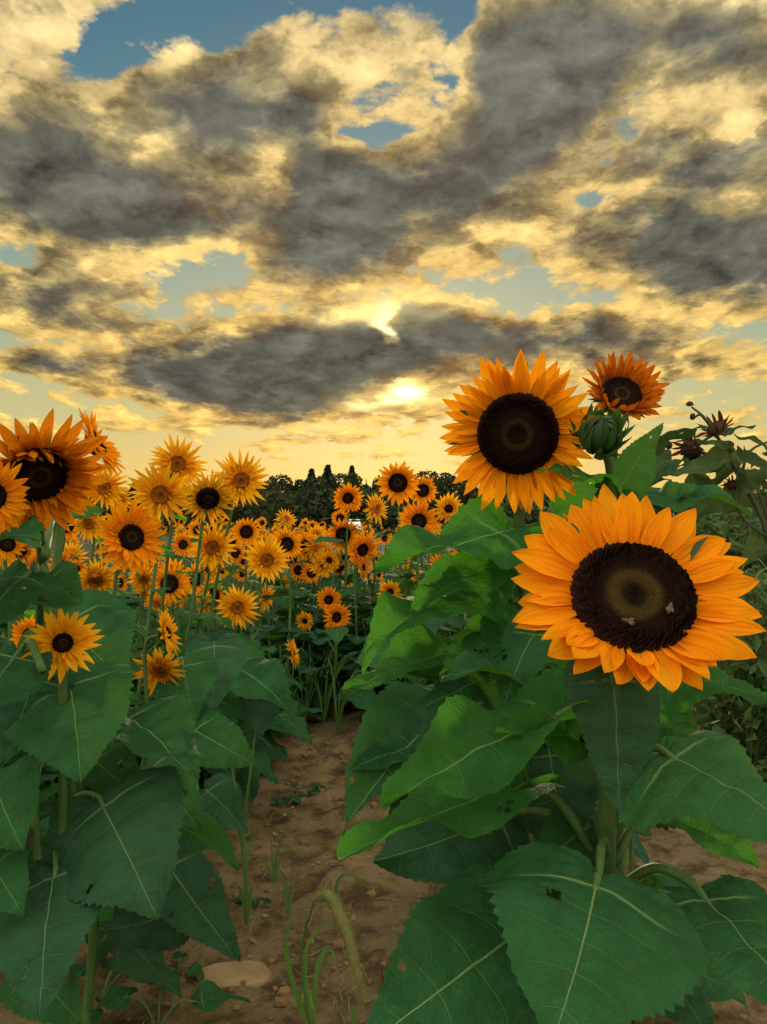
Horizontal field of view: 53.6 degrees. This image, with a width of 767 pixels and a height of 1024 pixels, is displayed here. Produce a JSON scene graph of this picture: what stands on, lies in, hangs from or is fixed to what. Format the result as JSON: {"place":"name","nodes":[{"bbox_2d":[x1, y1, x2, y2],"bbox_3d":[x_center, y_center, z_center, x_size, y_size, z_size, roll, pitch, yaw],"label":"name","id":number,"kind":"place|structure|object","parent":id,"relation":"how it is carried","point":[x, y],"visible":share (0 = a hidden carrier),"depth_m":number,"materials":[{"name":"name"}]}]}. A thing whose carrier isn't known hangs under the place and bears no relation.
{"place":"outdoors","nodes":[
{"label":"outdoors","id":0,"kind":"place"},
{"bbox_2d":[0,525,766,1023],"bbox_3d":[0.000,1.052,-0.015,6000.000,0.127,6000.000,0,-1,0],"label":"ground","id":1,"kind":"structure","parent":0,"point":[682,851],"depth_m":2.19,"materials":[{"name":"soil"}]},
{"bbox_2d":[0,459,45,547],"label":"sunflower","id":2,"kind":"object","parent":1,"relation":"on","point":[12,504],"visible":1,"depth_m":1.00,"materials":[{"name":"orange plant"}]},
{"bbox_2d":[0,543,45,770],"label":"sunflower","id":3,"kind":"object","parent":1,"relation":"on","point":[26,553],"visible":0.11,"depth_m":3.11,"materials":[{"name":"orange plant"}]},
{"bbox_2d":[9,615,57,862],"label":"sunflower","id":4,"kind":"object","parent":1,"relation":"on","point":[21,628],"visible":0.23,"depth_m":1.90,"materials":[{"name":"orange plant"}]},
{"bbox_2d":[0,538,69,862],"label":"sunflower","id":5,"kind":"object","parent":1,"relation":"on","point":[9,548],"visible":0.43,"depth_m":1.91,"materials":[{"name":"orange plant"}]},
{"bbox_2d":[17,550,68,795],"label":"sunflower","id":6,"kind":"object","parent":1,"relation":"on","point":[31,606],"visible":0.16,"depth_m":2.53,"materials":[{"name":"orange plant"}]},
{"bbox_2d":[0,551,94,798],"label":"sunflower","id":7,"kind":"object","parent":1,"relation":"on","point":[64,558],"visible":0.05,"depth_m":2.30,"materials":[{"name":"orange plant"}]},
{"bbox_2d":[0,408,110,1013],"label":"sunflower","id":8,"kind":"object","parent":1,"relation":"on","point":[59,471],"visible":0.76,"depth_m":1.15,"materials":[{"name":"orange plant"}]},
{"bbox_2d":[44,541,89,623],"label":"sunflower","id":9,"kind":"object","parent":1,"relation":"on","point":[72,550],"visible":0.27,"depth_m":3.97,"materials":[{"name":"yellow plant"}]},
{"bbox_2d":[28,557,136,843],"bbox_3d":[-0.823,0.597,2.095,0.297,0.968,0.351,0,-1,-24],"label":"sunflower","id":10,"kind":"object","parent":1,"relation":"on","point":[96,575],"visible":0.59,"depth_m":1.99,"materials":[{"name":"yellow plant"}]},
{"bbox_2d":[50,408,125,1023],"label":"sunflower","id":11,"kind":"object","parent":1,"relation":"on","point":[111,456],"visible":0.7,"depth_m":1.38,"materials":[{"name":"orange plant"}]},
{"bbox_2d":[39,496,166,963],"bbox_3d":[-0.641,0.520,1.762,0.295,1.113,0.355,0,-1,29],"label":"sunflower","id":12,"kind":"object","parent":1,"relation":"on","point":[131,542],"visible":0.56,"depth_m":1.74,"materials":[{"name":"orange plant"}]},
{"bbox_2d":[68,506,140,789],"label":"sunflower","id":13,"kind":"object","parent":1,"relation":"on","point":[89,526],"visible":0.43,"depth_m":2.30,"materials":[{"name":"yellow plant"}]},
{"bbox_2d":[87,462,149,688],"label":"sunflower","id":14,"kind":"object","parent":1,"relation":"on","point":[108,490],"visible":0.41,"depth_m":2.41,"materials":[{"name":"yellow plant"}]},
{"bbox_2d":[100,486,140,601],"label":"sunflower","id":15,"kind":"object","parent":1,"relation":"on","point":[126,500],"visible":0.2,"depth_m":3.40,"materials":[{"name":"yellow plant"}]},
{"bbox_2d":[73,954,181,1023],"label":"weed seedling","id":16,"kind":"object","parent":1,"relation":"on","point":[174,984],"visible":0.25,"depth_m":1.64,"materials":[{"name":"green plant"}]},
{"bbox_2d":[0,589,256,1023],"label":"sunflower","id":17,"kind":"object","parent":1,"relation":"on","point":[132,841],"visible":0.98,"depth_m":1.25,"materials":[{"name":"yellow plant"}]},
{"bbox_2d":[118,565,157,676],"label":"sunflower","id":18,"kind":"object","parent":1,"relation":"on","point":[143,582],"visible":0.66,"depth_m":2.90,"materials":[{"name":"yellow plant"}]},
{"bbox_2d":[91,434,208,799],"bbox_3d":[-0.755,0.416,2.495,0.412,1.341,0.423,0,-1,0],"label":"sunflower","id":19,"kind":"object","parent":1,"relation":"on","point":[184,462],"visible":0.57,"depth_m":2.45,"materials":[{"name":"yellow plant"}]},
{"bbox_2d":[120,460,193,767],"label":"sunflower","id":20,"kind":"object","parent":1,"relation":"on","point":[161,492],"visible":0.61,"depth_m":2.19,"materials":[{"name":"yellow plant"}]},
{"bbox_2d":[141,608,182,767],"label":"sunflower","id":21,"kind":"object","parent":1,"relation":"on","point":[166,636],"visible":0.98,"depth_m":1.90,"materials":[{"name":"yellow plant"}]},
{"bbox_2d":[141,563,190,691],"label":"sunflower","id":22,"kind":"object","parent":1,"relation":"on","point":[174,583],"visible":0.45,"depth_m":2.91,"materials":[{"name":"orange plant"}]},
{"bbox_2d":[96,980,249,1023],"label":"weed seedling","id":23,"kind":"object","parent":1,"relation":"on","point":[207,996],"visible":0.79,"depth_m":1.63,"materials":[{"name":"green plant"}]},
{"bbox_2d":[108,469,245,792],"bbox_3d":[-0.688,0.475,2.475,0.459,1.224,0.399,0,-1,-30],"label":"sunflower","id":24,"kind":"object","parent":1,"relation":"on","point":[208,497],"visible":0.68,"depth_m":2.42,"materials":[{"name":"yellow plant"}]},
{"bbox_2d":[121,522,238,778],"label":"sunflower","id":25,"kind":"object","parent":1,"relation":"on","point":[215,546],"visible":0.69,"depth_m":2.60,"materials":[{"name":"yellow plant"}]},
{"bbox_2d":[158,557,205,632],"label":"sunflower","id":26,"kind":"object","parent":1,"relation":"on","point":[172,564],"visible":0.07,"depth_m":3.36,"materials":[{"name":"orange plant"}]},
{"bbox_2d":[167,951,204,980],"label":"weed seedling","id":27,"kind":"object","parent":1,"relation":"on","point":[195,969],"visible":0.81,"depth_m":1.82,"materials":[{"name":"green plant"}]},
{"bbox_2d":[152,531,221,644],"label":"sunflower","id":28,"kind":"object","parent":1,"relation":"on","point":[182,545],"visible":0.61,"depth_m":3.83,"materials":[{"name":"orange plant"}]},
{"bbox_2d":[131,633,247,767],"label":"sunflower","id":29,"kind":"object","parent":1,"relation":"on","point":[208,669],"visible":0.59,"depth_m":2.00,"materials":[{"name":"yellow plant"}]},
{"bbox_2d":[186,562,218,644],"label":"sunflower","id":30,"kind":"object","parent":1,"relation":"on","point":[198,586],"visible":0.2,"depth_m":3.62,"materials":[{"name":"orange plant"}]},
{"bbox_2d":[198,578,227,619],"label":"sunflower","id":31,"kind":"object","parent":1,"relation":"on","point":[219,592],"visible":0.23,"depth_m":3.19,"materials":[{"name":"orange plant"}]},
{"bbox_2d":[154,562,272,804],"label":"sunflower","id":32,"kind":"object","parent":1,"relation":"on","point":[242,776],"visible":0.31,"depth_m":2.83,"materials":[{"name":"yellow plant"}]},
{"bbox_2d":[164,449,268,757],"bbox_3d":[-0.662,0.439,2.630,0.475,1.301,0.413,0,-1,-20],"label":"sunflower","id":33,"kind":"object","parent":1,"relation":"on","point":[245,476],"visible":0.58,"depth_m":2.55,"materials":[{"name":"yellow plant"}]},
{"bbox_2d":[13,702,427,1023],"bbox_3d":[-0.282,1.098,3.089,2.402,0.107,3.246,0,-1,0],"label":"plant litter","id":34,"kind":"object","parent":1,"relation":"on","point":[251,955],"visible":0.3,"depth_m":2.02,"materials":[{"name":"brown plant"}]},
{"bbox_2d":[196,589,245,630],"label":"sunflower","id":35,"kind":"object","parent":1,"relation":"on","point":[206,608],"visible":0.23,"depth_m":3.00,"materials":[{"name":"yellow plant"}]},
{"bbox_2d":[176,515,288,759],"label":"sunflower","id":36,"kind":"object","parent":1,"relation":"on","point":[278,751],"visible":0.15,"depth_m":3.24,"materials":[{"name":"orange plant"}]},
{"bbox_2d":[197,960,271,989],"bbox_3d":[-0.361,1.129,1.838,0.196,0.038,0.119,0,-1,0],"label":"flat stone","id":37,"kind":"object","parent":1,"relation":"on","point":[249,972],"visible":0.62,"depth_m":1.83,"materials":[{"name":"stone"}]},
{"bbox_2d":[227,544,256,591],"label":"sunflower","id":38,"kind":"object","parent":1,"relation":"on","point":[236,554],"visible":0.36,"depth_m":5.61,"materials":[{"name":"orange plant"}]},
{"bbox_2d":[213,723,273,924],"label":"grass tuft","id":39,"kind":"object","parent":1,"relation":"on","point":[246,901],"visible":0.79,"depth_m":2.06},
{"bbox_2d":[199,584,290,788],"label":"sunflower","id":40,"kind":"object","parent":1,"relation":"on","point":[258,692],"visible":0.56,"depth_m":2.53,"materials":[{"name":"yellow plant"}]},
{"bbox_2d":[220,582,274,640],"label":"sunflower","id":41,"kind":"object","parent":1,"relation":"on","point":[268,591],"visible":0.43,"depth_m":3.21,"materials":[{"name":"yellow plant"}]},
{"bbox_2d":[218,535,292,694],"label":"sunflower","id":42,"kind":"object","parent":1,"relation":"on","point":[267,559],"visible":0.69,"depth_m":3.00,"materials":[{"name":"yellow plant"}]},
{"bbox_2d":[223,517,288,672],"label":"sunflower","id":43,"kind":"object","parent":1,"relation":"on","point":[246,532],"visible":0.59,"depth_m":3.50,"materials":[{"name":"orange plant"}]},
{"bbox_2d":[242,580,287,655],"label":"leafy sunflower","id":44,"kind":"object","parent":1,"relation":"on","point":[273,615],"visible":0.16,"depth_m":4.74,"materials":[{"name":"green plant"}]},
{"bbox_2d":[248,542,304,694],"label":"sunflower","id":45,"kind":"object","parent":1,"relation":"on","point":[269,637],"visible":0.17,"depth_m":4.40,"materials":[{"name":"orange plant"}]},
{"bbox_2d":[251,508,303,643],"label":"sunflower","id":46,"kind":"object","parent":1,"relation":"on","point":[287,519],"visible":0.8,"depth_m":5.51,"materials":[{"name":"yellow plant"}]},
{"bbox_2d":[255,480,300,522],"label":"broadleaf tree","id":47,"kind":"object","parent":1,"relation":"on","point":[270,486],"visible":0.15,"depth_m":93.06,"materials":[{"name":"green plant"}]},
{"bbox_2d":[268,474,293,494],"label":"broadleaf tree","id":48,"kind":"object","parent":1,"relation":"on","point":[283,483],"visible":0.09,"depth_m":108.55,"materials":[{"name":"green plant"}]},
{"bbox_2d":[260,826,306,882],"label":"grass tuft","id":49,"kind":"object","parent":1,"relation":"on","point":[273,874],"visible":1,"depth_m":2.31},
{"bbox_2d":[269,790,301,806],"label":"weed seedling","id":50,"kind":"object","parent":1,"relation":"on","point":[281,802],"visible":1,"depth_m":2.88,"materials":[{"name":"green plant"}]},
{"bbox_2d":[264,573,307,662],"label":"sunflower","id":51,"kind":"object","parent":1,"relation":"on","point":[278,624],"visible":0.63,"depth_m":4.58,"materials":[{"name":"green plant"}]},
{"bbox_2d":[274,870,298,920],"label":"grass tuft","id":52,"kind":"object","parent":1,"relation":"on","point":[287,905],"visible":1,"depth_m":2.08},
{"bbox_2d":[267,560,306,664],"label":"sunflower","id":53,"kind":"object","parent":1,"relation":"on","point":[295,569],"visible":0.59,"depth_m":4.99,"materials":[{"name":"orange plant"}]},
{"bbox_2d":[270,639,312,744],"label":"sunflower","id":54,"kind":"object","parent":1,"relation":"on","point":[295,725],"visible":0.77,"depth_m":3.27,"materials":[{"name":"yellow plant"}]},
{"bbox_2d":[260,643,322,737],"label":"leafy sunflower","id":55,"kind":"object","parent":1,"relation":"on","point":[297,708],"visible":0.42,"depth_m":3.83,"materials":[{"name":"green plant"}]},
{"bbox_2d":[266,527,329,688],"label":"sunflower","id":56,"kind":"object","parent":1,"relation":"on","point":[290,542],"visible":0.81,"depth_m":4.20,"materials":[{"name":"orange plant"}]},
{"bbox_2d":[283,531,315,661],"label":"sunflower","id":57,"kind":"object","parent":1,"relation":"on","point":[303,554],"visible":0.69,"depth_m":4.89,"materials":[{"name":"orange plant"}]},
{"bbox_2d":[279,610,330,697],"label":"sunflower","id":58,"kind":"object","parent":1,"relation":"on","point":[304,620],"visible":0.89,"depth_m":4.29,"materials":[{"name":"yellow plant"}]},
{"bbox_2d":[289,661,321,720],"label":"grass tuft","id":59,"kind":"object","parent":1,"relation":"on","point":[306,704],"visible":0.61,"depth_m":4.08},
{"bbox_2d":[282,468,332,531],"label":"conifer tree","id":60,"kind":"object","parent":1,"relation":"on","point":[311,471],"visible":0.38,"depth_m":87.65,"materials":[{"name":"green plant"}]},
{"bbox_2d":[276,649,340,713],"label":"grass tuft","id":61,"kind":"object","parent":1,"relation":"on","point":[320,687],"visible":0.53,"depth_m":4.21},
{"bbox_2d":[281,548,338,660],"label":"sunflower","id":62,"kind":"object","parent":1,"relation":"on","point":[320,570],"visible":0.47,"depth_m":4.59,"materials":[{"name":"yellow plant"}]},
{"bbox_2d":[281,563,338,651],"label":"sunflower","id":63,"kind":"object","parent":1,"relation":"on","point":[308,575],"visible":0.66,"depth_m":4.90,"materials":[{"name":"orange plant"}]},
{"bbox_2d":[287,544,332,670],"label":"sunflower","id":64,"kind":"object","parent":1,"relation":"on","point":[311,606],"visible":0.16,"depth_m":4.73,"materials":[{"name":"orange plant"}]},
{"bbox_2d":[290,638,339,720],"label":"leafy sunflower","id":65,"kind":"object","parent":1,"relation":"on","point":[318,716],"visible":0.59,"depth_m":4.18,"materials":[{"name":"green plant"}]},
{"bbox_2d":[291,533,342,653],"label":"sunflower","id":66,"kind":"object","parent":1,"relation":"on","point":[312,549],"visible":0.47,"depth_m":4.88,"materials":[{"name":"yellow plant"}]},
{"bbox_2d":[284,887,366,1023],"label":"grass tuft","id":67,"kind":"object","parent":1,"relation":"on","point":[330,899],"visible":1,"depth_m":1.47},
{"bbox_2d":[290,586,361,705],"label":"sunflower","id":68,"kind":"object","parent":1,"relation":"on","point":[327,598],"visible":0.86,"depth_m":4.29,"materials":[{"name":"orange plant"}]},
{"bbox_2d":[299,561,353,685],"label":"sunflower","id":69,"kind":"object","parent":1,"relation":"on","point":[338,570],"visible":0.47,"depth_m":4.65,"materials":[{"name":"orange plant"}]},
{"bbox_2d":[302,650,356,722],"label":"grass tuft","id":70,"kind":"object","parent":1,"relation":"on","point":[326,702],"visible":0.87,"depth_m":4.04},
{"bbox_2d":[296,549,364,709],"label":"sunflower","id":71,"kind":"object","parent":1,"relation":"on","point":[329,557],"visible":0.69,"depth_m":4.29,"materials":[{"name":"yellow plant"}]},
{"bbox_2d":[305,473,364,525],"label":"broadleaf tree","id":72,"kind":"object","parent":1,"relation":"on","point":[319,485],"visible":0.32,"depth_m":86.69,"materials":[{"name":"green plant"}]},
{"bbox_2d":[299,603,375,718],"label":"sunflower","id":73,"kind":"object","parent":1,"relation":"on","point":[337,618],"visible":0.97,"depth_m":3.99,"materials":[{"name":"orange plant"}]},
{"bbox_2d":[310,481,372,684],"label":"sunflower","id":74,"kind":"object","parent":1,"relation":"on","point":[347,496],"visible":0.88,"depth_m":4.50,"materials":[{"name":"orange plant"}]},
{"bbox_2d":[310,519,372,672],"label":"sunflower","id":75,"kind":"object","parent":1,"relation":"on","point":[339,530],"visible":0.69,"depth_m":4.59,"materials":[{"name":"orange plant"}]},
{"bbox_2d":[327,658,366,735],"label":"grass tuft","id":76,"kind":"object","parent":1,"relation":"on","point":[339,718],"visible":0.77,"depth_m":3.89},
{"bbox_2d":[330,872,374,926],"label":"grass tuft","id":77,"kind":"object","parent":1,"relation":"on","point":[338,881],"visible":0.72,"depth_m":2.05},
{"bbox_2d":[322,530,387,694],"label":"sunflower","id":78,"kind":"object","parent":1,"relation":"on","point":[362,547],"visible":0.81,"depth_m":4.39,"materials":[{"name":"orange plant"}]},
{"bbox_2d":[323,556,387,704],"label":"sunflower","id":79,"kind":"object","parent":1,"relation":"on","point":[356,639],"visible":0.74,"depth_m":4.32,"materials":[{"name":"green plant"}]},
{"bbox_2d":[340,539,379,673],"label":"sunflower","id":80,"kind":"object","parent":1,"relation":"on","point":[360,627],"visible":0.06,"depth_m":4.72,"materials":[{"name":"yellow plant"}]},
{"bbox_2d":[343,472,384,524],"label":"broadleaf tree","id":81,"kind":"object","parent":1,"relation":"on","point":[356,482],"visible":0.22,"depth_m":92.47,"materials":[{"name":"green plant"}]},
{"bbox_2d":[351,492,388,633],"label":"sunflower","id":82,"kind":"object","parent":1,"relation":"on","point":[376,507],"visible":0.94,"depth_m":4.60,"materials":[{"name":"yellow plant"}]},
{"bbox_2d":[353,580,403,684],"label":"sunflower","id":83,"kind":"object","parent":1,"relation":"on","point":[392,588],"visible":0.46,"depth_m":4.30,"materials":[{"name":"yellow plant"}]},
{"bbox_2d":[352,461,424,681],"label":"sunflower","id":84,"kind":"object","parent":1,"relation":"on","point":[397,483],"visible":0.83,"depth_m":4.29,"materials":[{"name":"orange plant"}]},
{"bbox_2d":[45,483,766,532],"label":"undergrowth","id":85,"kind":"object","parent":1,"relation":"on","point":[262,512],"visible":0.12,"depth_m":83.24,"materials":[{"name":"green plant"}]},
{"bbox_2d":[353,499,462,709],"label":"sunflower","id":86,"kind":"object","parent":1,"relation":"on","point":[419,515],"visible":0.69,"depth_m":3.99,"materials":[{"name":"orange plant"}]},
{"bbox_2d":[385,474,437,582],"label":"sunflower","id":87,"kind":"object","parent":1,"relation":"on","point":[426,491],"visible":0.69,"depth_m":5.20,"materials":[{"name":"orange plant"}]},
{"bbox_2d":[105,698,746,1023],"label":"soil clods","id":88,"kind":"object","parent":1,"relation":"on","point":[280,1001],"visible":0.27,"depth_m":1.96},
{"bbox_2d":[403,472,455,521],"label":"broadleaf tree","id":89,"kind":"object","parent":1,"relation":"on","point":[440,485],"visible":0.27,"depth_m":85.47,"materials":[{"name":"green plant"}]},
{"bbox_2d":[420,492,471,636],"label":"sunflower","id":90,"kind":"object","parent":1,"relation":"on","point":[448,504],"visible":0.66,"depth_m":4.20,"materials":[{"name":"yellow plant"}]},
{"bbox_2d":[448,480,478,521],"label":"broadleaf tree","id":91,"kind":"object","parent":1,"relation":"on","point":[464,499],"visible":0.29,"depth_m":82.34,"materials":[{"name":"green plant"}]},
{"bbox_2d":[341,349,595,892],"bbox_3d":[0.156,0.416,1.262,0.444,1.305,0.574,0,-1,0],"label":"sunflower","id":92,"kind":"object","parent":1,"relation":"on","point":[509,433],"visible":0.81,"depth_m":1.14,"materials":[{"name":"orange plant"}]},
{"bbox_2d":[336,484,766,1023],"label":"sunflower","id":93,"kind":"object","parent":1,"relation":"on","point":[496,931],"visible":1,"depth_m":0.85,"materials":[{"name":"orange plant"}]},
{"bbox_2d":[522,803,648,863],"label":"leafy sunflower","id":94,"kind":"object","parent":1,"relation":"on","point":[641,853],"visible":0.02,"depth_m":2.14,"materials":[{"name":"green plant"}]},
{"bbox_2d":[582,351,706,826],"bbox_3d":[0.497,0.376,1.519,0.216,1.394,0.214,0,-1,0],"label":"sunflower","id":95,"kind":"object","parent":1,"relation":"on","point":[636,390],"visible":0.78,"depth_m":1.50,"materials":[{"name":"orange plant"}]},
{"bbox_2d":[537,403,752,875],"bbox_3d":[0.369,0.456,1.142,0.294,1.223,0.203,0,-1,0],"label":"sunflower","id":96,"kind":"object","parent":1,"relation":"on","point":[601,435],"visible":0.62,"depth_m":1.13,"materials":[{"name":"green plant"}]},
{"bbox_2d":[551,819,747,1023],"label":"leafy sunflower","id":97,"kind":"object","parent":1,"relation":"on","point":[718,989],"visible":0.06,"depth_m":1.53,"materials":[{"name":"green plant"}]},
{"bbox_2d":[650,401,766,564],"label":"branching sunflower","id":98,"kind":"object","parent":1,"relation":"on","point":[722,459],"visible":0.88,"depth_m":1.84,"materials":[{"name":"green plant"}]},
{"bbox_2d":[672,510,766,664],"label":"bush","id":99,"kind":"object","parent":1,"relation":"on","point":[725,531],"visible":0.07,"depth_m":4.83,"materials":[{"name":"green plant"}]},
{"bbox_2d":[691,571,766,782],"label":"bush","id":100,"kind":"object","parent":1,"relation":"on","point":[713,706],"visible":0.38,"depth_m":2.82,"materials":[{"name":"green plant"}]},
{"bbox_2d":[699,512,766,573],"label":"bush","id":101,"kind":"object","parent":1,"relation":"on","point":[736,523],"visible":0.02,"depth_m":5.25,"materials":[{"name":"green plant"}]},
{"bbox_2d":[719,465,766,568],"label":"bush","id":102,"kind":"object","parent":1,"relation":"on","point":[763,493],"visible":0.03,"depth_m":6.07,"materials":[{"name":"green plant"}]},
{"bbox_2d":[730,567,766,744],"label":"grass tuft","id":103,"kind":"object","parent":1,"relation":"on","point":[739,721],"visible":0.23,"depth_m":2.98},
{"bbox_2d":[743,646,766,770],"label":"grass tuft","id":104,"kind":"object","parent":1,"relation":"on","point":[760,748],"visible":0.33,"depth_m":2.88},
{"bbox_2d":[0,0,766,493],"label":"sky","id":105,"kind":"structure","parent":0,"point":[285,233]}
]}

